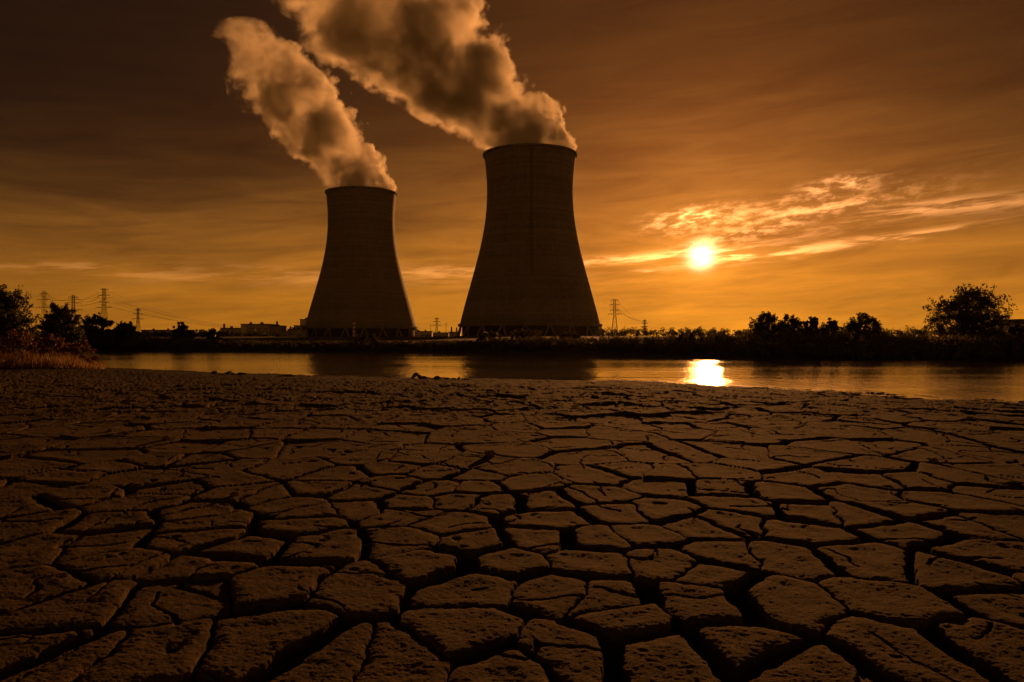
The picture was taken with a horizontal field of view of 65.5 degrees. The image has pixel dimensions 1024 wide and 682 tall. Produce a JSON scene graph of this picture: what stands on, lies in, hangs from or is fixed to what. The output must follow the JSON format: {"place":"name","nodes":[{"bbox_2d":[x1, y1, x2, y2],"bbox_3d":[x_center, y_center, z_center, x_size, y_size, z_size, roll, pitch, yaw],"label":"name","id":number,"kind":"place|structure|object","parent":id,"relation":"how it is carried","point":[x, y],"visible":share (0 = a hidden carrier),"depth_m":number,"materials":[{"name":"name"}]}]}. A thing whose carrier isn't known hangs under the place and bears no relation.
{"place":"outdoors","nodes":[
{"label":"outdoors","id":0,"kind":"place"},
{"bbox_2d":[353,320,354,336],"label":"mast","id":1,"kind":"object","parent":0,"point":[353,328],"visible":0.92,"depth_m":639.11,"materials":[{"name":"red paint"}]},
{"bbox_2d":[0,336,1023,681],"bbox_3d":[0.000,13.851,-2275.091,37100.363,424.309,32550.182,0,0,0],"label":"ground","id":2,"kind":"structure","parent":0,"point":[380,528],"depth_m":6.39,"materials":[{"name":"brown soil"}]},
{"bbox_2d":[0,284,43,349],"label":"broad tree","id":3,"kind":"object","parent":2,"relation":"on","point":[11,316],"visible":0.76,"depth_m":63.86,"materials":[{"name":"green plant"}]},
{"bbox_2d":[0,328,54,359],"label":"russet shrub","id":4,"kind":"object","parent":2,"relation":"on","point":[9,340],"visible":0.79,"depth_m":51.73,"materials":[{"name":"brown plant"}]},
{"bbox_2d":[37,291,50,323],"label":"power pylon","id":5,"kind":"object","parent":2,"relation":"on","point":[43,293],"visible":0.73,"depth_m":819.76,"materials":[{"name":"metal"}]},
{"bbox_2d":[35,333,69,359],"bbox_3d":[-29.443,0.574,50.865,2.335,2.156,2.213,0,0,0],"label":"russet shrub","id":6,"kind":"object","parent":2,"relation":"on","point":[45,345],"visible":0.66,"depth_m":50.76,"materials":[{"name":"brown plant"}]},
{"bbox_2d":[0,348,106,368],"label":"dry reeds","id":7,"kind":"object","parent":2,"relation":"on","point":[31,360],"visible":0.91,"depth_m":44.86,"materials":[{"name":"brown plant"}]},
{"bbox_2d":[34,301,86,351],"bbox_3d":[-35.007,-0.844,62.020,3.486,4.552,3.152,0,0,29],"label":"shore tree","id":8,"kind":"object","parent":2,"relation":"on","point":[57,321],"visible":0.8,"depth_m":61.55,"materials":[{"name":"green plant"}]},
{"bbox_2d":[65,295,82,329],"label":"power pylon","id":9,"kind":"object","parent":2,"relation":"on","point":[73,305],"visible":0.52,"depth_m":760.43,"materials":[{"name":"metal"}]},
{"bbox_2d":[60,340,99,364],"bbox_3d":[-27.268,0.806,50.090,2.634,1.817,1.867,0,0,41],"label":"russet shrub","id":10,"kind":"object","parent":2,"relation":"on","point":[73,348],"visible":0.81,"depth_m":49.93,"materials":[{"name":"brown plant"}]},
{"bbox_2d":[74,312,126,345],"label":"shore tree","id":11,"kind":"object","parent":2,"relation":"on","point":[93,330],"visible":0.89,"depth_m":130.67,"materials":[{"name":"green plant"}]},
{"bbox_2d":[96,288,111,328],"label":"power pylon","id":12,"kind":"object","parent":2,"relation":"on","point":[103,302],"visible":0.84,"depth_m":689.56,"materials":[{"name":"metal"}]},
{"bbox_2d":[114,321,141,342],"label":"shore tree","id":13,"kind":"object","parent":2,"relation":"on","point":[123,328],"visible":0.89,"depth_m":133.28,"materials":[{"name":"green plant"}]},
{"bbox_2d":[132,308,143,330],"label":"power pylon","id":14,"kind":"object","parent":2,"relation":"on","point":[137,320],"visible":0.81,"depth_m":899.89,"materials":[{"name":"metal"}]},
{"bbox_2d":[162,435,170,439],"bbox_3d":[-5.145,1.449,11.867,0.124,0.089,0.126,0,0,-39],"label":"mud clod","id":15,"kind":"object","parent":2,"relation":"on","point":[166,437],"visible":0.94,"depth_m":11.83,"materials":[{"name":"brown soil"}]},
{"bbox_2d":[141,328,198,335],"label":"storage hall","id":16,"kind":"structure","parent":2,"relation":"on","point":[158,331],"depth_m":860.00,"materials":[{"name":"concrete"}]},
{"bbox_2d":[171,321,194,339],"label":"tree","id":17,"kind":"object","parent":2,"relation":"on","point":[179,331],"visible":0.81,"depth_m":139.64,"materials":[{"name":"green plant"}]},
{"bbox_2d":[201,327,223,342],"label":"tree","id":18,"kind":"object","parent":2,"relation":"on","point":[212,333],"visible":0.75,"depth_m":149.40,"materials":[{"name":"green plant"}]},
{"bbox_2d":[220,324,240,336],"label":"plant hall","id":19,"kind":"structure","parent":2,"relation":"on","point":[231,328],"depth_m":640.00,"materials":[{"name":"concrete"}]},
{"bbox_2d":[230,491,238,495],"bbox_3d":[-2.688,1.484,7.714,0.083,0.058,0.070,0,0,0],"label":"mud clod","id":20,"kind":"object","parent":2,"relation":"on","point":[234,493],"visible":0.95,"depth_m":7.70,"materials":[{"name":"brown soil"}]},
{"bbox_2d":[240,322,279,335],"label":"plant block","id":21,"kind":"structure","parent":2,"relation":"on","point":[251,327],"depth_m":632.00,"materials":[{"name":"concrete"}]},
{"bbox_2d":[272,321,286,336],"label":"plant annex","id":22,"kind":"object","parent":2,"relation":"on","point":[276,329],"visible":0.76,"depth_m":641.15,"materials":[{"name":"concrete"}]},
{"bbox_2d":[281,329,288,336],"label":"pump house","id":23,"kind":"structure","parent":2,"relation":"on","point":[284,332],"depth_m":650.00,"materials":[{"name":"concrete"}]},
{"bbox_2d":[287,326,308,336],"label":"stepped block","id":24,"kind":"structure","parent":2,"relation":"on","point":[297,332],"depth_m":655.00,"materials":[{"name":"concrete"}]},
{"bbox_2d":[293,325,304,328],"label":"block","id":25,"kind":"structure","parent":2,"relation":"on","point":[300,326],"depth_m":690.00,"materials":[{"name":"concrete"}]},
{"bbox_2d":[299,318,306,324],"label":"turbine house","id":26,"kind":"structure","parent":2,"relation":"on","point":[302,321],"depth_m":800.00,"materials":[{"name":"concrete"}]},
{"bbox_2d":[304,186,418,336],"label":"cooling tower","id":27,"kind":"structure","parent":2,"relation":"on","point":[360,282],"depth_m":686.22,"materials":[{"name":"concrete"}]},
{"bbox_2d":[411,372,420,378],"bbox_3d":[-4.057,1.506,33.921,0.175,0.356,0.716,0,0,38],"label":"driftwood branch","id":28,"kind":"object","parent":2,"relation":"on","point":[415,374],"visible":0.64,"depth_m":33.81,"materials":[{"name":"brown wood"}]},
{"bbox_2d":[415,330,434,336],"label":"workshop","id":29,"kind":"structure","parent":2,"relation":"on","point":[425,333],"depth_m":900.00,"materials":[{"name":"concrete"}]},
{"bbox_2d":[432,331,448,336],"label":"switch house","id":30,"kind":"structure","parent":2,"relation":"on","point":[441,334],"depth_m":880.00,"materials":[{"name":"concrete"}]},
{"bbox_2d":[449,327,460,336],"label":"boiler house","id":31,"kind":"structure","parent":2,"relation":"on","point":[452,334],"depth_m":860.00,"materials":[{"name":"concrete"}]},
{"bbox_2d":[476,330,501,340],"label":"bank bush","id":32,"kind":"object","parent":2,"relation":"on","point":[489,335],"visible":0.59,"depth_m":121.33,"materials":[{"name":"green plant"}]},
{"bbox_2d":[484,450,495,456],"bbox_3d":[-0.285,1.470,10.403,0.152,0.096,0.132,0,0,0],"label":"mud clod","id":33,"kind":"object","parent":2,"relation":"on","point":[491,453],"visible":1,"depth_m":10.37,"materials":[{"name":"brown soil"}]},
{"bbox_2d":[36,325,977,336],"bbox_3d":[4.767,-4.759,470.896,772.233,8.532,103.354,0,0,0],"label":"distant woods","id":34,"kind":"object","parent":2,"relation":"on","point":[597,332],"visible":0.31,"depth_m":443.21,"materials":[{"name":"green plant"}]},
{"bbox_2d":[506,328,542,340],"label":"bank bush","id":35,"kind":"object","parent":2,"relation":"on","point":[522,334],"visible":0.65,"depth_m":123.49,"materials":[{"name":"green plant"}]},
{"bbox_2d":[32,328,1023,359],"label":"undergrowth","id":36,"kind":"object","parent":2,"relation":"on","point":[880,344],"visible":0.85,"depth_m":81.39,"materials":[{"name":"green plant"}]},
{"bbox_2d":[454,143,602,336],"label":"cooling tower","id":37,"kind":"structure","parent":2,"relation":"on","point":[530,272],"depth_m":510.47,"materials":[{"name":"concrete"}]},
{"bbox_2d":[550,331,583,340],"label":"bank bush","id":38,"kind":"object","parent":2,"relation":"on","point":[569,334],"visible":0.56,"depth_m":119.61,"materials":[{"name":"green plant"}]},
{"bbox_2d":[610,299,619,331],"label":"power pylon","id":39,"kind":"object","parent":2,"relation":"on","point":[615,313],"visible":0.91,"depth_m":689.16,"materials":[{"name":"metal"}]},
{"bbox_2d":[689,328,704,341],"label":"tree","id":40,"kind":"object","parent":2,"relation":"on","point":[698,332],"visible":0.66,"depth_m":89.73,"materials":[{"name":"green plant"}]},
{"bbox_2d":[713,330,726,338],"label":"tree","id":41,"kind":"object","parent":2,"relation":"on","point":[723,332],"visible":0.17,"depth_m":89.95,"materials":[{"name":"green plant"}]},
{"bbox_2d":[745,311,788,343],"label":"tree","id":42,"kind":"object","parent":2,"relation":"on","point":[763,323],"visible":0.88,"depth_m":83.55,"materials":[{"name":"green plant"}]},
{"bbox_2d":[775,314,804,340],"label":"tree","id":43,"kind":"object","parent":2,"relation":"on","point":[793,324],"visible":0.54,"depth_m":85.54,"materials":[{"name":"green plant"}]},
{"bbox_2d":[801,316,820,336],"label":"tree","id":44,"kind":"object","parent":2,"relation":"on","point":[813,322],"visible":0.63,"depth_m":84.70,"materials":[{"name":"green plant"}]},
{"bbox_2d":[818,317,845,336],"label":"tree","id":45,"kind":"object","parent":2,"relation":"on","point":[831,326],"visible":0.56,"depth_m":85.57,"materials":[{"name":"green plant"}]},
{"bbox_2d":[843,312,883,338],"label":"tree","id":46,"kind":"object","parent":2,"relation":"on","point":[856,326],"visible":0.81,"depth_m":85.38,"materials":[{"name":"green plant"}]},
{"bbox_2d":[909,330,924,338],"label":"tree","id":47,"kind":"object","parent":2,"relation":"on","point":[919,332],"visible":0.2,"depth_m":83.81,"materials":[{"name":"green plant"}]},
{"bbox_2d":[929,458,938,462],"bbox_3d":[5.157,1.462,9.748,0.108,0.064,0.098,0,0,0],"label":"mud clod","id":48,"kind":"object","parent":2,"relation":"on","point":[933,460],"visible":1,"depth_m":9.72,"materials":[{"name":"brown soil"}]},
{"bbox_2d":[920,283,1018,340],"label":"broad tree","id":49,"kind":"object","parent":2,"relation":"on","point":[967,319],"visible":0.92,"depth_m":86.96,"materials":[{"name":"green plant"}]},
{"bbox_2d":[1001,319,1023,334],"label":"concrete hut","id":50,"kind":"object","parent":2,"relation":"on","point":[1019,321],"visible":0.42,"depth_m":120.59,"materials":[{"name":"concrete"}]},
{"bbox_2d":[0,0,1023,336],"label":"sky","id":51,"kind":"structure","parent":0,"point":[736,161],"materials":[{"name":"orange"}]},
{"bbox_2d":[96,351,1023,402],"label":"river","id":52,"kind":"structure","parent":0,"point":[998,380],"depth_m":47.50,"materials":[{"name":"beige liquid"}]}
]}

